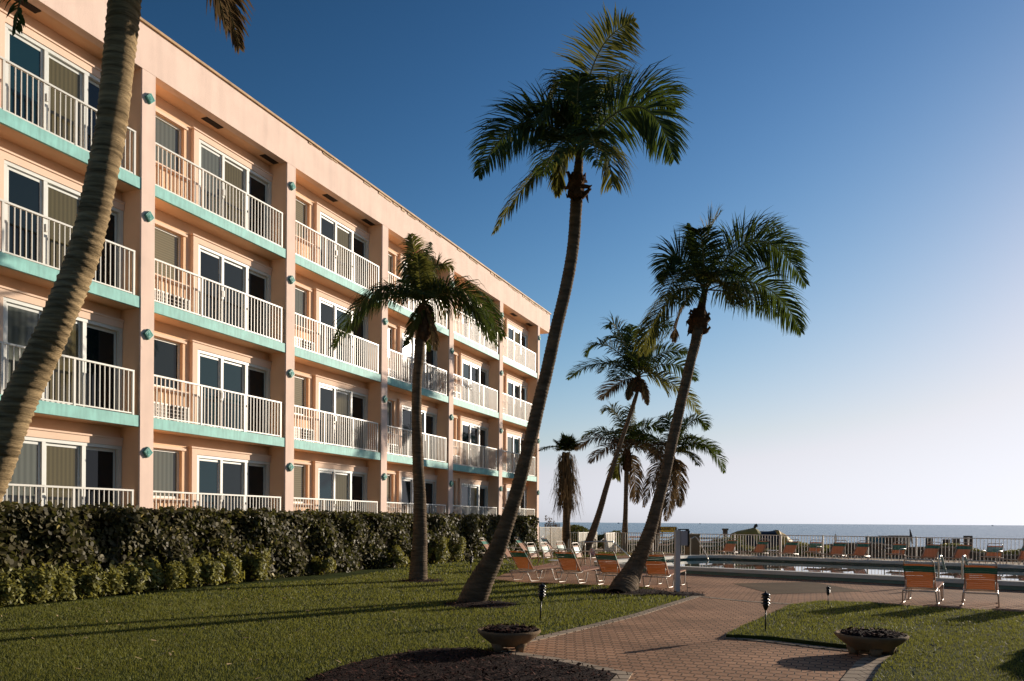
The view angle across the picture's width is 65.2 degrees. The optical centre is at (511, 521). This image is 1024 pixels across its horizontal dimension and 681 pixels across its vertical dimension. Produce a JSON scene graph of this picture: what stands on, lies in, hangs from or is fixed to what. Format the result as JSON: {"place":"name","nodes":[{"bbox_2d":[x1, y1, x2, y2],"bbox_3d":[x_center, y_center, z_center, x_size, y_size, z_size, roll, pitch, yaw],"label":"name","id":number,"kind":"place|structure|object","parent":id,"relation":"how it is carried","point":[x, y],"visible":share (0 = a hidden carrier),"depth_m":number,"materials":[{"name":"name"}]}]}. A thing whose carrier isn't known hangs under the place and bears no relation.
{"place":"outdoors","nodes":[
{"label":"outdoors","id":0,"kind":"place"},
{"bbox_2d":[0,550,706,680],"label":"lawn","id":1,"kind":"structure","parent":0,"point":[317,577],"depth_m":12.15,"materials":[{"name":"green plant"}]},
{"bbox_2d":[0,566,38,606],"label":"shrub","id":2,"kind":"object","parent":1,"relation":"on","point":[11,591],"visible":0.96,"depth_m":14.37,"materials":[{"name":"green plant"}]},
{"bbox_2d":[9,562,72,603],"bbox_3d":[-9.114,1.161,15.149,1.266,0.839,1.088,0,0,0],"label":"shrub","id":3,"kind":"object","parent":1,"relation":"on","point":[44,582],"visible":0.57,"depth_m":14.91,"materials":[{"name":"green plant"}]},
{"bbox_2d":[36,568,85,601],"bbox_3d":[-8.958,1.232,15.667,1.059,0.699,0.874,0,0,0],"label":"shrub","id":4,"kind":"object","parent":1,"relation":"on","point":[70,584],"visible":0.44,"depth_m":15.53,"materials":[{"name":"green plant"}]},
{"bbox_2d":[65,557,114,598],"bbox_3d":[-8.697,1.140,16.213,1.134,0.887,0.876,0,0,0],"label":"shrub","id":5,"kind":"object","parent":1,"relation":"on","point":[93,580],"visible":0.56,"depth_m":15.99,"materials":[{"name":"green plant"}]},
{"bbox_2d":[85,564,131,595],"bbox_3d":[-8.493,1.213,16.713,0.958,0.743,0.822,0,0,0],"label":"shrub","id":6,"kind":"object","parent":1,"relation":"on","point":[117,583],"visible":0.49,"depth_m":16.54,"materials":[{"name":"green plant"}]},
{"bbox_2d":[0,0,254,502],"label":"coconut palm","id":7,"kind":"object","parent":1,"relation":"on","point":[24,390],"visible":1,"depth_m":7.89,"materials":[{"name":"brown plant"}]},
{"bbox_2d":[104,560,158,594],"bbox_3d":[-8.268,1.202,17.209,1.120,0.769,0.852,0,0,0],"label":"shrub","id":8,"kind":"object","parent":1,"relation":"on","point":[139,578],"visible":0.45,"depth_m":17.00,"materials":[{"name":"green plant"}]},
{"bbox_2d":[131,556,170,591],"bbox_3d":[-8.085,1.174,17.658,0.963,0.828,0.806,0,0,0],"label":"shrub","id":9,"kind":"object","parent":1,"relation":"on","point":[159,578],"visible":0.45,"depth_m":17.54,"materials":[{"name":"green plant"}]},
{"bbox_2d":[143,560,188,589],"bbox_3d":[-7.905,1.203,18.178,1.006,0.771,0.853,0,0,0],"label":"shrub","id":10,"kind":"object","parent":1,"relation":"on","point":[175,571],"visible":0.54,"depth_m":17.98,"materials":[{"name":"green plant"}]},
{"bbox_2d":[179,556,204,587],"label":"shrub","id":11,"kind":"object","parent":1,"relation":"on","point":[193,567],"visible":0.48,"depth_m":18.59,"materials":[{"name":"green plant"}]},
{"bbox_2d":[187,550,226,585],"bbox_3d":[-7.418,1.122,19.291,1.132,0.940,0.880,0,0,0],"label":"shrub","id":12,"kind":"object","parent":1,"relation":"on","point":[213,571],"visible":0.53,"depth_m":19.07,"materials":[{"name":"green plant"}]},
{"bbox_2d":[214,547,244,584],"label":"shrub","id":13,"kind":"object","parent":1,"relation":"on","point":[233,572],"visible":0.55,"depth_m":19.81,"materials":[{"name":"green plant"}]},
{"bbox_2d":[238,541,270,581],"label":"shrub","id":14,"kind":"object","parent":1,"relation":"on","point":[259,563],"visible":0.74,"depth_m":20.69,"materials":[{"name":"green plant"}]},
{"bbox_2d":[0,499,539,604],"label":"hedge","id":15,"kind":"object","parent":1,"relation":"on","point":[105,534],"visible":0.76,"depth_m":19.94,"materials":[{"name":"green plant"}]},
{"bbox_2d":[310,555,336,574],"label":"shrub","id":16,"kind":"object","parent":1,"relation":"on","point":[328,565],"visible":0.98,"depth_m":23.50,"materials":[{"name":"green plant"}]},
{"bbox_2d":[383,545,409,567],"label":"shrub","id":17,"kind":"object","parent":1,"relation":"on","point":[400,558],"visible":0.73,"depth_m":27.14,"materials":[{"name":"green plant"}]},
{"bbox_2d":[329,233,507,579],"bbox_3d":[-2.447,-2.835,21.366,4.811,9.970,2.505,0,0,0],"label":"coconut palm","id":18,"kind":"object","parent":1,"relation":"on","point":[418,283],"visible":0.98,"depth_m":21.34,"materials":[{"name":"green plant"}]},
{"bbox_2d":[427,537,450,563],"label":"shrub","id":19,"kind":"object","parent":1,"relation":"on","point":[443,550],"visible":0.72,"depth_m":29.84,"materials":[{"name":"green plant"}]},
{"bbox_2d":[447,536,466,561],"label":"shrub","id":20,"kind":"object","parent":1,"relation":"on","point":[457,548],"visible":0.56,"depth_m":31.32,"materials":[{"name":"green plant"}]},
{"bbox_2d":[300,646,615,680],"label":"mulch bed","id":21,"kind":"object","parent":1,"relation":"on","point":[439,671],"visible":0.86,"depth_m":8.51,"materials":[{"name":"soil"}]},
{"bbox_2d":[442,599,517,608],"bbox_3d":[-0.624,1.555,15.393,1.489,0.070,1.472,0,0,0],"label":"mulch ring","id":22,"kind":"object","parent":1,"relation":"on","point":[488,604],"visible":0.84,"depth_m":15.13,"materials":[{"name":"soil"}]},
{"bbox_2d":[539,527,562,549],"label":"pool fence","id":23,"kind":"object","parent":1,"relation":"on","point":[548,533],"visible":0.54,"depth_m":43.89,"materials":[{"name":"white metal"}]},
{"bbox_2d":[539,431,582,550],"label":"fan palm","id":24,"kind":"object","parent":1,"relation":"on","point":[567,481],"visible":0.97,"depth_m":42.69,"materials":[{"name":"green plant"}]},
{"bbox_2d":[503,651,631,680],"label":"path edging","id":25,"kind":"object","parent":1,"relation":"on","point":[622,675],"visible":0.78,"depth_m":8.82,"materials":[{"name":"grey concrete"}]},
{"bbox_2d":[456,2,692,601],"bbox_3d":[0.849,-3.698,14.725,4.870,11.819,3.401,0,0,22],"label":"coconut palm","id":26,"kind":"object","parent":1,"relation":"on","point":[573,112],"visible":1,"depth_m":14.26,"materials":[{"name":"green plant"}]},
{"bbox_2d":[578,532,596,550],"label":"pool fence","id":27,"kind":"object","parent":1,"relation":"on","point":[581,538],"visible":0.37,"depth_m":42.47,"materials":[{"name":"white metal"}]},
{"bbox_2d":[501,596,699,651],"bbox_3d":[1.880,1.606,13.537,0.439,0.032,8.677,0,0,29],"label":"path edging","id":28,"kind":"object","parent":1,"relation":"on","point":[554,634],"visible":0.73,"depth_m":12.67,"materials":[{"name":"grey concrete"}]},
{"bbox_2d":[604,532,614,551],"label":"pool fence","id":29,"kind":"object","parent":1,"relation":"on","point":[610,536],"visible":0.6,"depth_m":43.25,"materials":[{"name":"white metal"}]},
{"bbox_2d":[588,586,671,594],"bbox_3d":[2.704,1.575,18.510,1.997,0.073,1.989,0,0,0],"label":"mulch ring","id":30,"kind":"object","parent":1,"relation":"on","point":[639,591],"visible":0.81,"depth_m":18.08,"materials":[{"name":"soil"}]},
{"bbox_2d":[565,312,701,554],"bbox_3d":[5.942,-4.107,38.929,5.710,12.550,5.257,0,0,-40],"label":"coconut palm","id":31,"kind":"object","parent":1,"relation":"on","point":[636,384],"visible":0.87,"depth_m":38.84,"materials":[{"name":"green plant"}]},
{"bbox_2d":[661,590,704,596],"bbox_3d":[3.814,1.578,17.839,1.050,0.082,1.055,0,0,0],"label":"mulch ring","id":32,"kind":"object","parent":1,"relation":"on","point":[685,593],"visible":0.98,"depth_m":17.62,"materials":[{"name":"soil"}]},
{"bbox_2d":[674,529,689,591],"bbox_3d":[3.872,0.903,18.202,0.335,1.485,0.175,0,0,-7],"label":"white post","id":33,"kind":"object","parent":32,"relation":"on","point":[681,537],"visible":0.94,"depth_m":18.15,"materials":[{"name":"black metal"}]},
{"bbox_2d":[685,534,699,554],"bbox_3d":[8.648,1.170,38.400,0.612,1.173,0.460,0,0,-17],"label":"utility cabinet","id":34,"kind":"object","parent":1,"relation":"on","point":[694,546],"visible":0.61,"depth_m":38.21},
{"bbox_2d":[607,200,812,591],"bbox_3d":[4.790,-2.958,19.694,6.175,10.294,3.020,0,0,-37],"label":"coconut palm","id":35,"kind":"object","parent":1,"relation":"on","point":[736,278],"visible":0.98,"depth_m":19.84,"materials":[{"name":"green plant"}]},
{"bbox_2d":[141,0,1023,524],"label":"sky","id":36,"kind":"structure","parent":0,"point":[889,134],"materials":[{"name":"blue"}]},
{"bbox_2d":[506,597,867,680],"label":"path","id":37,"kind":"structure","parent":0,"point":[685,641],"depth_m":9.98,"materials":[{"name":"brick"}]},
{"bbox_2d":[477,622,540,651],"bbox_3d":[-0.036,1.438,9.929,0.790,0.324,0.790,0,0,-17],"label":"planter bowl","id":38,"kind":"object","parent":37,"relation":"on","point":[500,637],"visible":0.99,"depth_m":9.71,"materials":[{"name":"concrete"}]},
{"bbox_2d":[539,522,1023,550],"bbox_3d":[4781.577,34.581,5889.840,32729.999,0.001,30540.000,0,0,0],"label":"sea water","id":39,"kind":"structure","parent":0,"point":[1016,532],"depth_m":424.16,"materials":[{"name":"blue liquid"}]},
{"bbox_2d":[540,546,1022,564],"bbox_3d":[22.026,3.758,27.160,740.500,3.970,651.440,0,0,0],"label":"ground","id":40,"kind":"structure","parent":0,"point":[896,559],"depth_m":38.71,"materials":[{"name":"grey concrete"}]},
{"bbox_2d":[0,0,550,544],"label":"hotel building","id":41,"kind":"structure","parent":40,"relation":"on","point":[252,248],"depth_m":22.18,"materials":[{"name":"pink paint"}]},
{"bbox_2d":[3,436,121,515],"bbox_3d":[-10.041,-0.757,17.953,0.185,2.134,2.990,0,0,22],"label":"sliding door","id":42,"kind":"structure","parent":41,"relation":"in","point":[39,462],"depth_m":18.00,"materials":[{"name":"white glass"}]},
{"bbox_2d":[3,297,122,412],"bbox_3d":[-10.043,-3.597,17.961,0.140,2.134,2.990,0,0,22],"label":"sliding door","id":43,"kind":"structure","parent":41,"relation":"in","point":[85,341],"depth_m":18.30,"materials":[{"name":"white glass"}]},
{"bbox_2d":[4,159,122,288],"bbox_3d":[-10.004,-6.437,17.953,0.185,2.134,2.990,0,0,22],"label":"sliding door","id":44,"kind":"structure","parent":41,"relation":"in","point":[25,188],"depth_m":17.44,"materials":[{"name":"white glass"}]},
{"bbox_2d":[5,22,123,167],"bbox_3d":[-9.985,-9.277,17.953,0.185,2.134,2.990,0,0,22],"label":"sliding door","id":45,"kind":"structure","parent":41,"relation":"in","point":[22,50],"depth_m":17.55,"materials":[{"name":"white glass"}]},
{"bbox_2d":[153,448,178,498],"bbox_3d":[-9.092,-1.244,20.630,0.060,1.270,1.260,0,0,22],"label":"window","id":46,"kind":"structure","parent":41,"relation":"in","point":[165,462],"depth_m":20.81,"materials":[{"name":"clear glass"}]},
{"bbox_2d":[154,337,179,389],"bbox_3d":[-9.073,-4.084,20.630,0.060,1.270,1.260,0,0,22],"label":"window","id":47,"kind":"structure","parent":41,"relation":"in","point":[166,353],"depth_m":20.82,"materials":[{"name":"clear glass"}]},
{"bbox_2d":[155,226,180,281],"bbox_3d":[-9.055,-6.924,20.630,0.060,1.270,1.260,0,0,22],"label":"window","id":48,"kind":"structure","parent":41,"relation":"in","point":[167,244],"depth_m":20.82,"materials":[{"name":"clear glass"}]},
{"bbox_2d":[155,115,180,173],"bbox_3d":[-9.036,-9.764,20.630,0.060,1.270,1.260,0,0,22],"label":"window","id":49,"kind":"structure","parent":41,"relation":"in","point":[167,134],"depth_m":20.80,"materials":[{"name":"beige glass"}]},
{"bbox_2d":[197,455,269,517],"bbox_3d":[-7.979,-0.744,22.943,0.185,2.134,2.990,0,0,22],"label":"sliding door","id":50,"kind":"structure","parent":41,"relation":"in","point":[217,475],"depth_m":22.90,"materials":[{"name":"white glass"}]},
{"bbox_2d":[197,349,269,435],"bbox_3d":[-7.961,-3.584,22.943,0.185,2.134,2.990,0,0,22],"label":"sliding door","id":51,"kind":"structure","parent":41,"relation":"in","point":[214,370],"depth_m":22.91,"materials":[{"name":"white glass"}]},
{"bbox_2d":[198,244,270,336],"bbox_3d":[-7.942,-6.424,22.943,0.185,2.134,2.990,0,0,22],"label":"sliding door","id":52,"kind":"structure","parent":41,"relation":"in","point":[215,266],"depth_m":22.92,"materials":[{"name":"white glass"}]},
{"bbox_2d":[199,139,271,240],"bbox_3d":[-7.924,-9.264,22.943,0.185,2.134,2.990,0,0,22],"label":"sliding door","id":53,"kind":"structure","parent":41,"relation":"in","point":[211,159],"depth_m":22.90,"materials":[{"name":"white glass"}]},
{"bbox_2d":[294,464,305,503],"bbox_3d":[-7.030,-1.231,25.620,0.060,1.270,1.260,0,0,22],"label":"window","id":54,"kind":"structure","parent":41,"relation":"in","point":[299,469],"depth_m":25.94,"materials":[{"name":"beige glass"}]},
{"bbox_2d":[294,375,305,415],"bbox_3d":[-7.012,-4.071,25.620,0.060,1.270,1.260,0,0,22],"label":"window","id":55,"kind":"structure","parent":41,"relation":"in","point":[299,382],"depth_m":25.93,"materials":[{"name":"beige glass"}]},
{"bbox_2d":[295,287,306,327],"bbox_3d":[-6.993,-6.911,25.620,0.060,1.270,1.260,0,0,22],"label":"window","id":56,"kind":"structure","parent":41,"relation":"in","point":[300,295],"depth_m":25.94,"materials":[{"name":"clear glass"}]},
{"bbox_2d":[295,198,306,239],"bbox_3d":[-6.975,-9.751,25.620,0.060,1.270,1.260,0,0,22],"label":"window","id":57,"kind":"structure","parent":41,"relation":"in","point":[301,208],"depth_m":25.95,"materials":[{"name":"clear glass"}]},
{"bbox_2d":[318,468,366,511],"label":"sliding door","id":58,"kind":"structure","parent":41,"relation":"in","point":[332,484],"depth_m":27.92,"materials":[{"name":"glass"}]},
{"bbox_2d":[319,382,367,450],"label":"sliding door","id":59,"kind":"structure","parent":41,"relation":"in","point":[332,399],"depth_m":27.96,"materials":[{"name":"white glass"}]},
{"bbox_2d":[320,297,367,368],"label":"sliding door","id":60,"kind":"structure","parent":41,"relation":"in","point":[330,311],"depth_m":27.65,"materials":[{"name":"clear glass"}]},
{"bbox_2d":[320,211,368,288],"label":"sliding door","id":61,"kind":"structure","parent":41,"relation":"in","point":[330,228],"depth_m":27.95,"materials":[{"name":"white glass"}]},
{"bbox_2d":[401,477,436,519],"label":"sliding door","id":62,"kind":"structure","parent":41,"relation":"in","point":[407,492],"depth_m":32.39,"materials":[{"name":"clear glass"}]},
{"bbox_2d":[402,405,436,460],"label":"sliding door","id":63,"kind":"structure","parent":41,"relation":"in","point":[429,422],"depth_m":33.25,"materials":[{"name":"clear glass"}]},
{"bbox_2d":[402,333,436,391],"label":"sliding door","id":64,"kind":"structure","parent":41,"relation":"in","point":[430,357],"depth_m":33.28,"materials":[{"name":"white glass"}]},
{"bbox_2d":[462,483,487,515],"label":"sliding door","id":65,"kind":"structure","parent":41,"relation":"in","point":[472,495],"depth_m":38.01,"materials":[{"name":"white glass"}]},
{"bbox_2d":[462,421,488,468],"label":"sliding door","id":66,"kind":"structure","parent":41,"relation":"in","point":[471,433],"depth_m":37.97,"materials":[{"name":"clear glass"}]},
{"bbox_2d":[462,359,488,408],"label":"sliding door","id":67,"kind":"structure","parent":41,"relation":"in","point":[471,371],"depth_m":38.03,"materials":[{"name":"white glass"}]},
{"bbox_2d":[463,306,488,348],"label":"sliding door","id":68,"kind":"structure","parent":41,"relation":"in","point":[470,324],"depth_m":37.71,"materials":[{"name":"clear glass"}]},
{"bbox_2d":[507,433,523,472],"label":"sliding door","id":69,"kind":"structure","parent":41,"relation":"in","point":[514,443],"depth_m":42.19,"materials":[{"name":"clear glass"}]},
{"bbox_2d":[508,379,527,419],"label":"sliding door","id":70,"kind":"structure","parent":41,"relation":"in","point":[515,389],"depth_m":42.95,"materials":[{"name":"white glass"}]},
{"bbox_2d":[508,324,527,365],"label":"sliding door","id":71,"kind":"structure","parent":41,"relation":"in","point":[514,334],"depth_m":42.93,"materials":[{"name":"white glass"}]},
{"bbox_2d":[546,524,621,547],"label":"dune shrub","id":72,"kind":"object","parent":40,"relation":"on","point":[578,528],"visible":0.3,"depth_m":52.04,"materials":[{"name":"green plant"}]},
{"bbox_2d":[574,401,669,551],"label":"coconut palm","id":73,"kind":"object","parent":40,"relation":"on","point":[625,459],"visible":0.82,"depth_m":42.85,"materials":[{"name":"green plant"}]},
{"bbox_2d":[617,536,744,553],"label":"dune shrub","id":74,"kind":"object","parent":40,"relation":"on","point":[683,548],"visible":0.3,"depth_m":43.69,"materials":[{"name":"green plant"}]},
{"bbox_2d":[636,408,726,552],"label":"coconut palm","id":75,"kind":"object","parent":40,"relation":"on","point":[678,468],"visible":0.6,"depth_m":42.74,"materials":[{"name":"green plant"}]},
{"bbox_2d":[495,553,1023,611],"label":"pool deck","id":76,"kind":"structure","parent":40,"relation":"on","point":[720,586],"depth_m":19.07,"materials":[{"name":"brick"}]},
{"bbox_2d":[508,547,562,581],"bbox_3d":[0.658,1.137,21.904,0.641,0.912,1.777,0,0,42],"label":"sun lounger","id":77,"kind":"object","parent":76,"relation":"on","point":[517,558],"visible":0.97,"depth_m":21.52,"materials":[{"name":"orange fabric"}]},
{"bbox_2d":[526,542,552,570],"bbox_3d":[0.893,1.139,26.449,0.726,0.912,0.627,0,0,32],"label":"patio chair","id":78,"kind":"object","parent":76,"relation":"on","point":[533,551],"visible":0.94,"depth_m":26.52,"materials":[{"name":"white plastic"}]},
{"bbox_2d":[540,542,565,569],"bbox_3d":[1.372,1.142,27.065,0.726,0.912,0.627,0,0,30],"label":"patio chair","id":79,"kind":"object","parent":76,"relation":"on","point":[546,547],"visible":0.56,"depth_m":27.17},
{"bbox_2d":[555,548,604,583],"bbox_3d":[1.819,1.145,21.331,0.641,0.912,1.777,0,0,36],"label":"sun lounger","id":80,"kind":"object","parent":76,"relation":"on","point":[566,562],"visible":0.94,"depth_m":20.89,"materials":[{"name":"orange fabric"}]},
{"bbox_2d":[572,542,597,570],"bbox_3d":[2.405,1.149,26.620,0.726,0.912,0.627,0,0,28],"label":"patio chair","id":81,"kind":"object","parent":76,"relation":"on","point":[578,551],"visible":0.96,"depth_m":26.63,"materials":[{"name":"white plastic"}]},
{"bbox_2d":[594,550,640,584],"bbox_3d":[2.738,1.151,20.604,0.642,0.912,1.777,0,0,32],"label":"sun lounger","id":82,"kind":"object","parent":76,"relation":"on","point":[603,560],"visible":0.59,"depth_m":20.08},
{"bbox_2d":[642,551,685,587],"bbox_3d":[3.817,1.158,20.084,0.642,0.912,1.777,0,0,30],"label":"sun lounger","id":83,"kind":"object","parent":76,"relation":"on","point":[661,570],"visible":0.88,"depth_m":19.60,"materials":[{"name":"orange fabric"}]},
{"bbox_2d":[615,532,779,556],"bbox_3d":[8.756,1.102,38.891,8.699,1.110,0.060,0,0,39],"label":"pool fence","id":84,"kind":"object","parent":76,"relation":"on","point":[702,542],"visible":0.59,"depth_m":38.37,"materials":[{"name":"white metal"}]},
{"bbox_2d":[706,538,737,554],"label":"sun lounger","id":85,"kind":"object","parent":76,"relation":"on","point":[733,543],"visible":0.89,"depth_m":36.51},
{"bbox_2d":[734,539,768,555],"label":"sun lounger","id":86,"kind":"object","parent":76,"relation":"on","point":[759,548],"visible":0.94,"depth_m":35.58,"materials":[{"name":"orange fabric"}]},
{"bbox_2d":[766,539,798,556],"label":"sun lounger","id":87,"kind":"object","parent":76,"relation":"on","point":[790,547],"visible":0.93,"depth_m":34.77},
{"bbox_2d":[733,582,860,593],"bbox_3d":[7.067,1.631,19.938,2.513,0.001,3.923,0,0,0],"label":"deck inlay","id":88,"kind":"object","parent":76,"relation":"on","point":[790,587],"visible":1,"depth_m":19.82,"materials":[{"name":"brick"}]},
{"bbox_2d":[594,555,1023,589],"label":"swimming pool","id":89,"kind":"structure","parent":76,"relation":"in","point":[946,581],"depth_m":24.41,"materials":[{"name":"blue liquid"}]},
{"bbox_2d":[657,559,1023,580],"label":"pool water","id":90,"kind":"structure","parent":89,"relation":"in","point":[1016,575],"depth_m":28.36,"materials":[{"name":"blue liquid"}]},
{"bbox_2d":[802,540,821,557],"bbox_3d":[12.748,1.216,33.910,0.726,0.912,0.627,0,0,-45],"label":"patio chair","id":91,"kind":"object","parent":76,"relation":"on","point":[813,549],"visible":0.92,"depth_m":34.03,"materials":[{"name":"orange fabric"}]},
{"bbox_2d":[813,540,846,558],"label":"sun lounger","id":92,"kind":"object","parent":76,"relation":"on","point":[837,548],"visible":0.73,"depth_m":33.53,"materials":[{"name":"orange fabric"}]},
{"bbox_2d":[834,540,870,559],"bbox_3d":[13.898,1.223,32.630,1.777,0.912,0.642,0,0,-35],"label":"sun lounger","id":93,"kind":"object","parent":76,"relation":"on","point":[860,549],"visible":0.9,"depth_m":32.91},
{"bbox_2d":[884,541,906,560],"bbox_3d":[15.289,1.233,31.851,0.726,0.912,0.627,0,0,-39],"label":"patio chair","id":94,"kind":"object","parent":76,"relation":"on","point":[894,549],"visible":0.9,"depth_m":31.96,"materials":[{"name":"orange fabric"}]},
{"bbox_2d":[780,534,1023,563],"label":"pool fence","id":95,"kind":"object","parent":76,"relation":"on","point":[915,537],"visible":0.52,"depth_m":33.28,"materials":[{"name":"white metal"}]},
{"bbox_2d":[904,542,940,561],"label":"sun lounger","id":96,"kind":"object","parent":76,"relation":"on","point":[932,553],"visible":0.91,"depth_m":31.27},
{"bbox_2d":[902,559,943,604],"bbox_3d":[8.436,1.188,16.416,0.641,0.912,1.777,0,0,33],"label":"sun lounger","id":97,"kind":"object","parent":76,"relation":"on","point":[927,581],"visible":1,"depth_m":15.92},
{"bbox_2d":[936,542,972,562],"bbox_3d":[16.772,1.242,30.293,1.777,0.912,0.642,0,0,-37],"label":"sun lounger","id":98,"kind":"object","parent":76,"relation":"on","point":[960,549],"visible":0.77,"depth_m":30.63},
{"bbox_2d":[961,560,999,607],"bbox_3d":[9.385,1.194,16.011,0.642,0.912,1.777,0,0,31],"label":"sun lounger","id":99,"kind":"object","parent":76,"relation":"on","point":[973,580],"visible":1,"depth_m":15.48,"materials":[{"name":"orange fabric"}]},
{"bbox_2d":[979,543,1003,563],"bbox_3d":[17.852,1.250,29.769,0.726,0.912,0.627,0,0,-40],"label":"patio chair","id":100,"kind":"object","parent":76,"relation":"on","point":[993,551],"visible":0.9,"depth_m":29.88,"materials":[{"name":"fabric"}]},
{"bbox_2d":[730,524,791,548],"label":"covered craft","id":101,"kind":"object","parent":40,"relation":"on","point":[757,532],"visible":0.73,"depth_m":45.28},
{"bbox_2d":[727,541,831,556],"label":"dune shrub","id":102,"kind":"object","parent":40,"relation":"on","point":[751,547],"visible":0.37,"depth_m":41.91,"materials":[{"name":"green plant"}]},
{"bbox_2d":[800,542,1022,561],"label":"retaining wall","id":103,"kind":"structure","parent":40,"relation":"on","point":[873,549],"depth_m":39.39,"materials":[{"name":"beige concrete"}]},
{"bbox_2d":[937,543,1020,554],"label":"dune shrub","id":104,"kind":"object","parent":40,"relation":"on","point":[1013,552],"visible":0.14,"depth_m":39.71,"materials":[{"name":"green plant"}]},
{"bbox_2d":[726,600,1023,680],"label":"lawn","id":105,"kind":"structure","parent":0,"point":[808,641],"depth_m":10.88,"materials":[{"name":"green plant"}]},
{"bbox_2d":[725,637,893,654],"bbox_3d":[3.836,1.619,10.398,2.224,0.032,0.221,0,0,40],"label":"path edging","id":106,"kind":"object","parent":105,"relation":"on","point":[798,644],"visible":0.54,"depth_m":10.46,"materials":[{"name":"grey concrete"}]},
{"bbox_2d":[840,654,891,680],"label":"path edging","id":107,"kind":"object","parent":105,"relation":"on","point":[866,667],"visible":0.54,"depth_m":8.74,"materials":[{"name":"grey concrete"}]},
{"bbox_2d":[834,627,908,656],"bbox_3d":[4.384,1.468,9.766,0.840,0.320,0.840,0,0,38],"label":"planter bowl","id":108,"kind":"object","parent":105,"relation":"on","point":[873,642],"visible":1,"depth_m":9.54,"materials":[{"name":"concrete"}]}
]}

